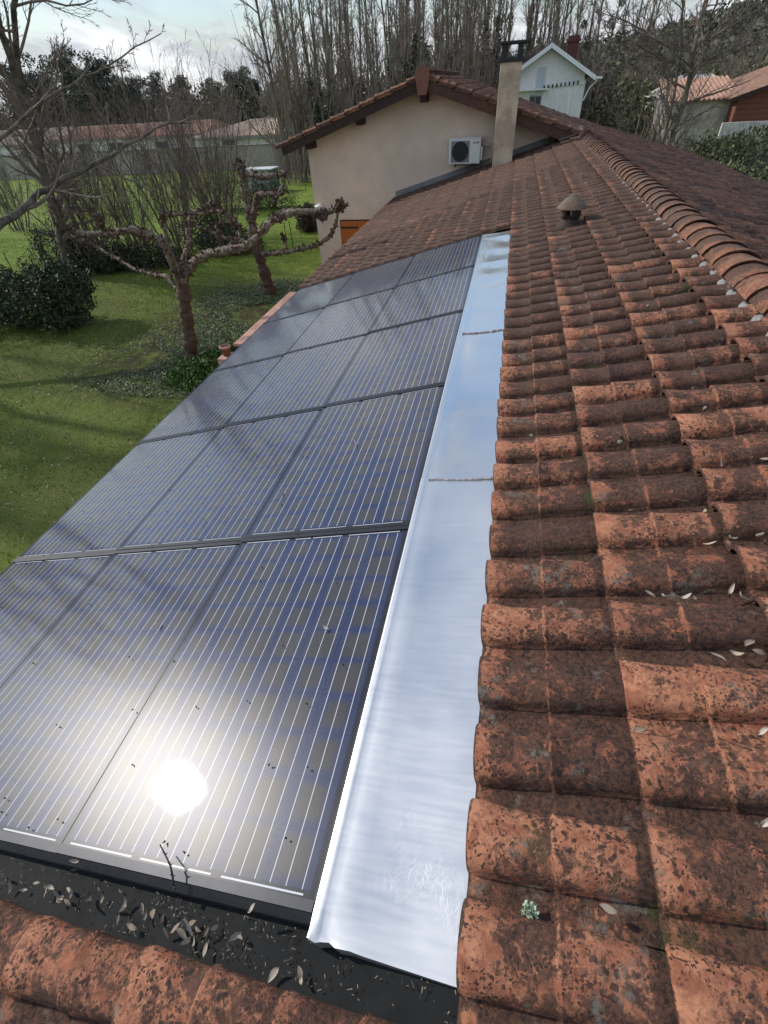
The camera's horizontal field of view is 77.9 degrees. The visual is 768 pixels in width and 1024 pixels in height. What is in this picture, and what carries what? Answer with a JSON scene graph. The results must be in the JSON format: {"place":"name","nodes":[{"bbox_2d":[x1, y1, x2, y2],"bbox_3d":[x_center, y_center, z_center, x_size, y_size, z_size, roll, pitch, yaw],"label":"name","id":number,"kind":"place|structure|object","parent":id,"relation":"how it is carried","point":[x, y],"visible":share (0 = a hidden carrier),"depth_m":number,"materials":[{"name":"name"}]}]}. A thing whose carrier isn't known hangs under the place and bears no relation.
{"place":"outdoors","nodes":[
{"label":"outdoors","id":0,"kind":"place"},
{"bbox_2d":[245,166,279,191],"bbox_3d":[-8.674,-23.599,33.691,2.300,1.330,1.400,6,43,11],"label":"garden tank","id":1,"kind":"object","parent":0,"point":[266,169],"visible":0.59,"depth_m":33.27,"materials":[{"name":"plastic"}]},
{"bbox_2d":[0,95,644,573],"bbox_3d":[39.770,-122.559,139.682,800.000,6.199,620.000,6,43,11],"label":"ground","id":2,"kind":"structure","parent":0,"point":[76,427],"depth_m":12.64,"materials":[{"name":"green plant"}]},
{"bbox_2d":[0,133,31,231],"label":"bare shrub","id":3,"kind":"object","parent":2,"relation":"on","point":[5,204],"visible":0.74,"depth_m":26.44,"materials":[{"name":"brown plant"}]},
{"bbox_2d":[0,127,74,155],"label":"house","id":4,"kind":"structure","parent":2,"relation":"on","point":[3,150],"depth_m":68.19,"materials":[{"name":"tile"}]},
{"bbox_2d":[9,52,70,127],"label":"pine tree","id":5,"kind":"object","parent":2,"relation":"on","point":[30,74],"visible":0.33,"depth_m":73.25,"materials":[{"name":"green plant"}]},
{"bbox_2d":[0,255,98,338],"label":"clipped bush","id":6,"kind":"object","parent":2,"relation":"on","point":[37,291],"visible":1,"depth_m":13.99,"materials":[{"name":"green plant"}]},
{"bbox_2d":[1,118,111,209],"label":"bare shrub","id":7,"kind":"object","parent":2,"relation":"on","point":[75,161],"visible":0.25,"depth_m":29.17,"materials":[{"name":"brown plant"}]},
{"bbox_2d":[22,214,108,271],"bbox_3d":[-13.161,-10.982,19.410,3.477,2.064,2.507,6,43,11],"label":"bramble","id":8,"kind":"object","parent":2,"relation":"on","point":[41,246],"visible":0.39,"depth_m":19.11,"materials":[{"name":"green plant"}]},
{"bbox_2d":[37,43,94,124],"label":"pine tree","id":9,"kind":"object","parent":2,"relation":"on","point":[68,77],"visible":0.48,"depth_m":69.68,"materials":[{"name":"green plant"}]},
{"bbox_2d":[0,0,131,271],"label":"bare tree","id":10,"kind":"object","parent":2,"relation":"on","point":[13,50],"visible":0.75,"depth_m":15.62,"materials":[{"name":"grey plant"}]},
{"bbox_2d":[0,71,144,274],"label":"bare shrub","id":11,"kind":"object","parent":2,"relation":"on","point":[88,210],"visible":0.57,"depth_m":17.33,"materials":[{"name":"brown plant"}]},
{"bbox_2d":[0,60,161,266],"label":"bare shrub","id":12,"kind":"object","parent":2,"relation":"on","point":[123,212],"visible":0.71,"depth_m":17.91,"materials":[{"name":"brown plant"}]},
{"bbox_2d":[73,50,118,124],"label":"pine tree","id":13,"kind":"object","parent":2,"relation":"on","point":[98,76],"visible":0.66,"depth_m":69.76,"materials":[{"name":"green plant"}]},
{"bbox_2d":[57,123,142,151],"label":"house","id":14,"kind":"structure","parent":2,"relation":"on","point":[98,134],"depth_m":63.91,"materials":[{"name":"beige tile"}]},
{"bbox_2d":[47,237,154,276],"bbox_3d":[-11.487,-10.447,19.074,4.032,1.549,2.469,6,43,11],"label":"bramble","id":15,"kind":"object","parent":2,"relation":"on","point":[101,259],"visible":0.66,"depth_m":18.91,"materials":[{"name":"green plant"}]},
{"bbox_2d":[0,18,202,231],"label":"bare tree","id":16,"kind":"object","parent":2,"relation":"on","point":[30,203],"visible":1,"depth_m":12.46,"materials":[{"name":"grey plant"}]},
{"bbox_2d":[25,29,218,252],"bbox_3d":[-9.523,-14.289,19.054,5.414,7.127,5.853,-3,42,0],"label":"bare shrub","id":17,"kind":"object","parent":2,"relation":"on","point":[184,205],"visible":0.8,"depth_m":18.92,"materials":[{"name":"brown plant"}]},
{"bbox_2d":[104,59,146,123],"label":"pine tree","id":18,"kind":"object","parent":2,"relation":"on","point":[132,89],"visible":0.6,"depth_m":71.38,"materials":[{"name":"green plant"}]},
{"bbox_2d":[0,143,300,180],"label":"block wall","id":19,"kind":"structure","parent":2,"relation":"on","point":[261,150],"depth_m":45.03,"materials":[{"name":"grey concrete"}]},
{"bbox_2d":[102,235,198,270],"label":"bramble","id":20,"kind":"object","parent":2,"relation":"on","point":[159,255],"visible":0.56,"depth_m":19.16,"materials":[{"name":"green plant"}]},
{"bbox_2d":[142,71,170,113],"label":"conifer","id":21,"kind":"object","parent":2,"relation":"on","point":[151,82],"visible":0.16,"depth_m":79.93,"materials":[{"name":"green plant"}]},
{"bbox_2d":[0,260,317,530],"bbox_3d":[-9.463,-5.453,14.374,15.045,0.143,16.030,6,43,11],"label":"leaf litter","id":22,"kind":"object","parent":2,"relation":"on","point":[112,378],"visible":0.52,"depth_m":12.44,"materials":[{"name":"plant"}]},
{"bbox_2d":[16,278,304,397],"bbox_3d":[-4.428,-5.636,14.195,10.874,0.204,8.954,6,43,11],"label":"ground cover","id":23,"kind":"object","parent":2,"relation":"on","point":[232,329],"visible":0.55,"depth_m":13.66,"materials":[{"name":"green plant"}]},
{"bbox_2d":[0,60,321,129],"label":"pine trees","id":24,"kind":"object","parent":2,"relation":"on","point":[196,97],"depth_m":74.55,"materials":[{"name":"green plant"}]},
{"bbox_2d":[120,119,223,149],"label":"house","id":25,"kind":"structure","parent":2,"relation":"on","point":[169,125],"depth_m":58.60,"materials":[{"name":"beige tile"}]},
{"bbox_2d":[59,31,291,231],"bbox_3d":[-8.102,-15.910,20.799,5.426,7.083,9.373,29,51,32],"label":"bare shrub","id":26,"kind":"object","parent":2,"relation":"on","point":[206,185],"visible":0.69,"depth_m":20.79,"materials":[{"name":"brown plant"}]},
{"bbox_2d":[130,81,245,209],"bbox_3d":[-10.189,-20.218,26.556,4.685,6.044,5.749,6,43,11],"label":"bare shrub","id":27,"kind":"object","parent":2,"relation":"on","point":[213,146],"visible":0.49,"depth_m":26.96,"materials":[{"name":"brown plant"}]},
{"bbox_2d":[158,339,237,391],"bbox_3d":[-4.432,-3.784,11.847,1.572,0.574,2.800,6,43,11],"label":"fern clump","id":28,"kind":"object","parent":2,"relation":"on","point":[204,365],"visible":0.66,"depth_m":11.39,"materials":[{"name":"green plant"}]},
{"bbox_2d":[53,197,346,363],"bbox_3d":[-4.693,-4.938,10.893,8.304,3.750,2.310,15,45,19],"label":"pollarded tree","id":29,"kind":"object","parent":2,"relation":"on","point":[183,270],"visible":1,"depth_m":10.20,"materials":[{"name":"brown plant"}]},
{"bbox_2d":[169,214,247,243],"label":"bramble","id":30,"kind":"object","parent":2,"relation":"on","point":[233,228],"visible":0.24,"depth_m":22.12,"materials":[{"name":"green plant"}]},
{"bbox_2d":[193,228,266,257],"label":"bush","id":31,"kind":"object","parent":2,"relation":"on","point":[208,241],"visible":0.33,"depth_m":20.52,"materials":[{"name":"green plant"}]},
{"bbox_2d":[221,70,246,123],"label":"conifer","id":32,"kind":"object","parent":2,"relation":"on","point":[227,79],"visible":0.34,"depth_m":78.09,"materials":[{"name":"green plant"}]},
{"bbox_2d":[234,65,260,122],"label":"conifer","id":33,"kind":"object","parent":2,"relation":"on","point":[246,90],"visible":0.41,"depth_m":78.68,"materials":[{"name":"green plant"}]},
{"bbox_2d":[193,118,310,146],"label":"house","id":34,"kind":"structure","parent":2,"relation":"on","point":[254,137],"depth_m":53.28,"materials":[{"name":"tile"}]},
{"bbox_2d":[204,169,301,211],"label":"bramble","id":35,"kind":"object","parent":2,"relation":"on","point":[258,185],"visible":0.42,"depth_m":27.82,"materials":[{"name":"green plant"}]},
{"bbox_2d":[213,0,295,177],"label":"bare tree","id":36,"kind":"object","parent":2,"relation":"on","point":[262,37],"visible":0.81,"depth_m":33.55,"materials":[{"name":"brown wood"}]},
{"bbox_2d":[217,292,295,364],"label":"terrace wall","id":37,"kind":"structure","parent":2,"relation":"on","point":[245,336],"depth_m":12.88,"materials":[{"name":"brick"}]},
{"bbox_2d":[243,0,279,117],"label":"bare tree","id":38,"kind":"object","parent":2,"relation":"on","point":[269,99],"visible":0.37,"depth_m":60.54,"materials":[{"name":"brown wood"}]},
{"bbox_2d":[193,157,349,296],"bbox_3d":[-3.892,-8.634,14.808,7.497,3.921,0.664,28,51,30],"label":"pollarded tree","id":39,"kind":"object","parent":2,"relation":"on","point":[251,215],"visible":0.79,"depth_m":14.22,"materials":[{"name":"brown plant"}]},
{"bbox_2d":[262,0,322,175],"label":"bare tree","id":40,"kind":"object","parent":2,"relation":"on","point":[288,32],"visible":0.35,"depth_m":33.87,"materials":[{"name":"brown wood"}]},
{"bbox_2d":[273,0,313,181],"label":"bare tree","id":41,"kind":"object","parent":2,"relation":"on","point":[299,100],"visible":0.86,"depth_m":32.41,"materials":[{"name":"brown wood"}]},
{"bbox_2d":[293,201,317,231],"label":"ball shrub","id":42,"kind":"object","parent":2,"relation":"on","point":[305,223],"visible":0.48,"depth_m":22.69,"materials":[{"name":"green plant"}]},
{"bbox_2d":[293,0,345,129],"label":"bare tree","id":43,"kind":"object","parent":2,"relation":"on","point":[327,106],"visible":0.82,"depth_m":31.47,"materials":[{"name":"brown plant"}]},
{"bbox_2d":[311,0,352,115],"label":"bare tree","id":44,"kind":"object","parent":2,"relation":"on","point":[331,79],"visible":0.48,"depth_m":34.93,"materials":[{"name":"brown wood"}]},
{"bbox_2d":[337,0,365,109],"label":"bare tree","id":45,"kind":"object","parent":2,"relation":"on","point":[351,93],"visible":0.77,"depth_m":32.40,"materials":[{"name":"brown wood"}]},
{"bbox_2d":[329,0,375,105],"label":"bare tree","id":46,"kind":"object","parent":2,"relation":"on","point":[360,10],"visible":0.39,"depth_m":35.95,"materials":[{"name":"brown plant"}]},
{"bbox_2d":[353,0,380,100],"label":"bare tree","id":47,"kind":"object","parent":2,"relation":"on","point":[369,57],"visible":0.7,"depth_m":32.26,"materials":[{"name":"brown wood"}]},
{"bbox_2d":[357,0,403,94],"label":"bare tree","id":48,"kind":"object","parent":2,"relation":"on","point":[378,45],"visible":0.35,"depth_m":43.95,"materials":[{"name":"brown wood"}]},
{"bbox_2d":[0,39,767,1023],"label":"tiled house","id":49,"kind":"structure","parent":2,"relation":"on","point":[542,655],"depth_m":1.58,"materials":[{"name":"tile"}]},
{"bbox_2d":[0,552,113,686],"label":"solar panel","id":50,"kind":"object","parent":49,"relation":"on","point":[38,596],"visible":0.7,"depth_m":2.97,"materials":[{"name":"blue glass"}]},
{"bbox_2d":[16,427,221,558],"bbox_3d":[-2.050,-0.187,3.854,1.003,0.051,1.536,-5,40,20],"label":"solar panel","id":51,"kind":"object","parent":49,"relation":"on","point":[134,485],"visible":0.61,"depth_m":3.73,"materials":[{"name":"blue glass"}]},
{"bbox_2d":[0,541,240,853],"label":"solar panel","id":52,"kind":"object","parent":49,"relation":"on","point":[85,683],"visible":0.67,"depth_m":2.27,"materials":[{"name":"blue glass"}]},
{"bbox_2d":[139,354,283,441],"bbox_3d":[-1.730,-1.203,4.966,1.003,0.052,1.536,-5,40,20],"label":"solar panel","id":53,"kind":"object","parent":49,"relation":"on","point":[213,399],"visible":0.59,"depth_m":4.87,"materials":[{"name":"blue glass"}]},
{"bbox_2d":[117,408,321,550],"bbox_3d":[-1.113,-0.283,3.496,1.003,0.051,1.536,-5,40,20],"label":"solar panel","id":54,"kind":"object","parent":49,"relation":"on","point":[231,486],"visible":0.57,"depth_m":3.35,"materials":[{"name":"blue glass"}]},
{"bbox_2d":[1,858,455,1023],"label":"tray debris","id":55,"kind":"object","parent":49,"relation":"on","point":[224,937],"visible":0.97,"depth_m":1.34,"materials":[{"name":"brown"}]},
{"bbox_2d":[55,525,408,914],"bbox_3d":[-0.497,0.636,2.025,1.003,0.051,1.536,-5,40,20],"label":"solar panel","id":56,"kind":"object","parent":49,"relation":"on","point":[215,797],"visible":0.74,"depth_m":1.78,"materials":[{"name":"blue glass"}]},
{"bbox_2d":[213,307,324,370],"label":"solar panel","id":57,"kind":"object","parent":49,"relation":"on","point":[274,338],"visible":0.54,"depth_m":6.01,"materials":[{"name":"blue glass"}]},
{"bbox_2d":[223,333,366,425],"bbox_3d":[-0.793,-1.300,4.607,1.003,0.051,1.536,-5,40,20],"label":"solar panel","id":58,"kind":"object","parent":49,"relation":"on","point":[300,380],"visible":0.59,"depth_m":4.50,"materials":[{"name":"blue glass"}]},
{"bbox_2d":[264,273,353,322],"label":"solar panel","id":59,"kind":"object","parent":49,"relation":"on","point":[312,297],"visible":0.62,"depth_m":7.13,"materials":[{"name":"blue glass"}]},
{"bbox_2d":[286,287,394,352],"bbox_3d":[-0.472,-2.315,5.720,1.003,0.051,1.536,-5,40,20],"label":"solar panel","id":60,"kind":"object","parent":49,"relation":"on","point":[359,315],"visible":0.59,"depth_m":5.65,"materials":[{"name":"blue glass"}]},
{"bbox_2d":[244,384,444,537],"bbox_3d":[-0.176,-0.380,3.137,1.003,0.051,1.536,-5,40,20],"label":"solar panel","id":61,"kind":"object","parent":49,"relation":"on","point":[315,490],"visible":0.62,"depth_m":2.98,"materials":[{"name":"blue glass"}]},
{"bbox_2d":[327,255,413,304],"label":"solar panel","id":62,"kind":"object","parent":49,"relation":"on","point":[388,275],"visible":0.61,"depth_m":6.78,"materials":[{"name":"blue glass"}]},
{"bbox_2d":[324,310,462,405],"bbox_3d":[0.145,-1.394,4.251,1.003,0.051,1.536,-5,40,20],"label":"solar panel","id":63,"kind":"object","parent":49,"relation":"on","point":[370,371],"visible":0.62,"depth_m":4.14,"materials":[{"name":"blue glass"}]},
{"bbox_2d":[368,265,473,331],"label":"solar panel","id":64,"kind":"object","parent":49,"relation":"on","point":[446,292],"visible":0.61,"depth_m":5.27,"materials":[{"name":"blue glass"}]},
{"bbox_2d":[396,235,481,285],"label":"solar panel","id":65,"kind":"object","parent":49,"relation":"on","point":[434,263],"visible":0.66,"depth_m":6.41,"materials":[{"name":"blue glass"}]},
{"bbox_2d":[519,900,538,918],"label":"lichen tuft","id":66,"kind":"object","parent":49,"relation":"on","point":[531,911],"visible":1,"depth_m":1.16,"materials":[{"name":"green plant"}]},
{"bbox_2d":[383,1,401,85],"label":"bare tree","id":67,"kind":"object","parent":2,"relation":"on","point":[389,33],"visible":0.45,"depth_m":33.84,"materials":[{"name":"brown wood"}]},
{"bbox_2d":[369,0,425,92],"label":"bare tree","id":68,"kind":"object","parent":2,"relation":"on","point":[405,64],"visible":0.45,"depth_m":32.33,"materials":[{"name":"brown plant"}]},
{"bbox_2d":[395,0,431,82],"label":"bare tree","id":69,"kind":"object","parent":2,"relation":"on","point":[399,36],"visible":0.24,"depth_m":39.69,"materials":[{"name":"brown plant"}]},
{"bbox_2d":[275,65,585,262],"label":"gable house","id":70,"kind":"structure","parent":2,"relation":"on","point":[369,158],"depth_m":13.26,"materials":[{"name":"plaster stucco"},{"name":"terracotta roof tile"},{"name":"wood"}]},
{"bbox_2d":[449,136,492,166],"bbox_3d":[2.369,-9.718,12.990,1.172,0.862,0.429,6,43,11],"label":"air conditioner","id":71,"kind":"object","parent":70,"relation":"attached to","point":[466,150],"visible":1,"depth_m":12.78,"materials":[{"name":"white"}]},
{"bbox_2d":[410,0,455,69],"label":"bare tree","id":72,"kind":"object","parent":2,"relation":"on","point":[438,47],"visible":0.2,"depth_m":42.44,"materials":[{"name":"brown wood"}]},
{"bbox_2d":[231,3,640,185],"bbox_3d":[3.339,-38.321,43.401,42.460,9.705,39.304,6,43,11],"label":"underwood","id":73,"kind":"object","parent":2,"relation":"on","point":[292,157],"depth_m":35.55,"materials":[{"name":"brown plant"}]},
{"bbox_2d":[427,0,450,69],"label":"bare tree","id":74,"kind":"object","parent":2,"relation":"on","point":[436,39],"visible":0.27,"depth_m":40.82,"materials":[{"name":"brown plant"}]},
{"bbox_2d":[430,0,453,69],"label":"bare tree","id":75,"kind":"object","parent":2,"relation":"on","point":[442,29],"visible":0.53,"depth_m":33.24,"materials":[{"name":"brown wood"}]},
{"bbox_2d":[442,0,462,70],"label":"bare tree","id":76,"kind":"object","parent":2,"relation":"on","point":[451,38],"visible":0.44,"depth_m":37.09,"materials":[{"name":"brown plant"}]},
{"bbox_2d":[440,0,471,73],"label":"bare tree","id":77,"kind":"object","parent":2,"relation":"on","point":[456,32],"visible":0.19,"depth_m":41.20,"materials":[{"name":"brown wood"}]},
{"bbox_2d":[436,0,486,78],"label":"bare tree","id":78,"kind":"object","parent":2,"relation":"on","point":[446,7],"visible":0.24,"depth_m":38.39,"materials":[{"name":"brown wood"}]},
{"bbox_2d":[447,0,491,82],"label":"bare tree","id":79,"kind":"object","parent":2,"relation":"on","point":[471,46],"visible":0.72,"depth_m":34.20,"materials":[{"name":"brown wood"}]},
{"bbox_2d":[474,0,495,84],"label":"bare tree","id":80,"kind":"object","parent":2,"relation":"on","point":[489,11],"visible":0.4,"depth_m":36.77,"materials":[{"name":"brown plant"}]},
{"bbox_2d":[483,0,508,83],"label":"bare tree","id":81,"kind":"object","parent":2,"relation":"on","point":[494,33],"visible":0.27,"depth_m":44.93,"materials":[{"name":"brown wood"}]},
{"bbox_2d":[490,0,510,87],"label":"bare tree","id":82,"kind":"object","parent":2,"relation":"on","point":[499,28],"visible":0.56,"depth_m":40.92,"materials":[{"name":"brown plant"}]},
{"bbox_2d":[490,0,516,88],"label":"bare tree","id":83,"kind":"object","parent":2,"relation":"on","point":[493,46],"visible":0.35,"depth_m":43.27,"materials":[{"name":"brown wood"}]},
{"bbox_2d":[495,0,519,56],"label":"bare tree","id":84,"kind":"object","parent":2,"relation":"on","point":[510,16],"visible":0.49,"depth_m":41.15,"materials":[{"name":"brown plant"}]},
{"bbox_2d":[514,0,553,65],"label":"bare tree","id":85,"kind":"object","parent":2,"relation":"on","point":[530,31],"visible":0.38,"depth_m":40.62,"materials":[{"name":"brown wood"}]},
{"bbox_2d":[538,0,570,56],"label":"bare tree","id":86,"kind":"object","parent":2,"relation":"on","point":[544,32],"visible":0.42,"depth_m":39.07,"materials":[{"name":"brown wood"}]},
{"bbox_2d":[549,0,566,47],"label":"bare tree","id":87,"kind":"object","parent":2,"relation":"on","point":[556,28],"visible":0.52,"depth_m":37.53,"materials":[{"name":"brown wood"}]},
{"bbox_2d":[519,35,602,117],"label":"white timber house","id":88,"kind":"structure","parent":2,"relation":"on","point":[554,76],"depth_m":35.89,"materials":[{"name":"grey wood"}]},
{"bbox_2d":[555,0,587,48],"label":"bare tree","id":89,"kind":"object","parent":2,"relation":"on","point":[585,22],"visible":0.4,"depth_m":43.77,"materials":[{"name":"brown plant"}]},
{"bbox_2d":[563,0,606,69],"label":"bare tree","id":90,"kind":"object","parent":2,"relation":"on","point":[571,18],"visible":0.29,"depth_m":47.01,"materials":[{"name":"brown wood"}]},
{"bbox_2d":[578,0,605,70],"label":"bare tree","id":91,"kind":"object","parent":2,"relation":"on","point":[588,38],"visible":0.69,"depth_m":44.71,"materials":[{"name":"brown plant"}]},
{"bbox_2d":[583,0,605,119],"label":"bare tree","id":92,"kind":"object","parent":2,"relation":"on","point":[595,57],"visible":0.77,"depth_m":42.38,"materials":[{"name":"brown wood"}]},
{"bbox_2d":[583,0,643,121],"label":"bare tree","id":93,"kind":"object","parent":2,"relation":"on","point":[621,3],"visible":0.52,"depth_m":44.68,"materials":[{"name":"brown plant"}]},
{"bbox_2d":[605,0,629,112],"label":"bare tree","id":94,"kind":"object","parent":2,"relation":"on","point":[619,43],"visible":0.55,"depth_m":44.94,"materials":[{"name":"brown plant"}]},
{"bbox_2d":[611,0,649,126],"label":"bare tree","id":95,"kind":"object","parent":2,"relation":"on","point":[629,56],"visible":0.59,"depth_m":39.88,"materials":[{"name":"brown wood"}]},
{"bbox_2d":[625,0,669,116],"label":"bare tree","id":96,"kind":"object","parent":2,"relation":"on","point":[650,28],"visible":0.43,"depth_m":43.62,"materials":[{"name":"brown wood"}]},
{"bbox_2d":[581,56,767,137],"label":"slope scrub","id":97,"kind":"object","parent":2,"relation":"on","point":[645,109],"visible":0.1,"depth_m":46.02,"materials":[{"name":"green plant"}]},
{"bbox_2d":[587,0,767,150],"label":"bare tree","id":98,"kind":"object","parent":2,"relation":"on","point":[692,53],"visible":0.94,"depth_m":17.95,"materials":[{"name":"brown plant"}]},
{"bbox_2d":[635,69,721,150],"bbox_3d":[11.989,-15.684,19.993,3.166,4.799,4.788,6,43,11],"label":"bare sapling clump","id":99,"kind":"object","parent":2,"relation":"on","point":[656,126],"visible":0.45,"depth_m":19.35,"materials":[{"name":"brown plant"}]},
{"bbox_2d":[648,66,767,149],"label":"red gabled house","id":100,"kind":"structure","parent":2,"relation":"on","point":[750,102],"depth_m":33.35,"materials":[{"name":"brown wood"}]},
{"bbox_2d":[681,114,767,183],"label":"hedge","id":101,"kind":"object","parent":2,"relation":"on","point":[729,148],"visible":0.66,"depth_m":18.69,"materials":[{"name":"green plant"}]},
{"bbox_2d":[714,121,767,168],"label":"white garden wall","id":102,"kind":"structure","parent":2,"relation":"on","point":[725,128],"depth_m":25.50,"materials":[{"name":"white paint"}]},
{"bbox_2d":[0,0,761,115],"label":"sky","id":103,"kind":"structure","parent":0,"point":[210,18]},
{"bbox_2d":[598,10,767,91],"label":"hill","id":104,"kind":"structure","parent":0,"point":[684,49],"depth_m":132.43,"materials":[{"name":"plant"}]},
{"bbox_2d":[429,0,767,93],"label":"wood","id":105,"kind":"object","parent":104,"relation":"on","point":[717,18],"visible":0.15,"depth_m":112.27,"materials":[{"name":"green plant"}]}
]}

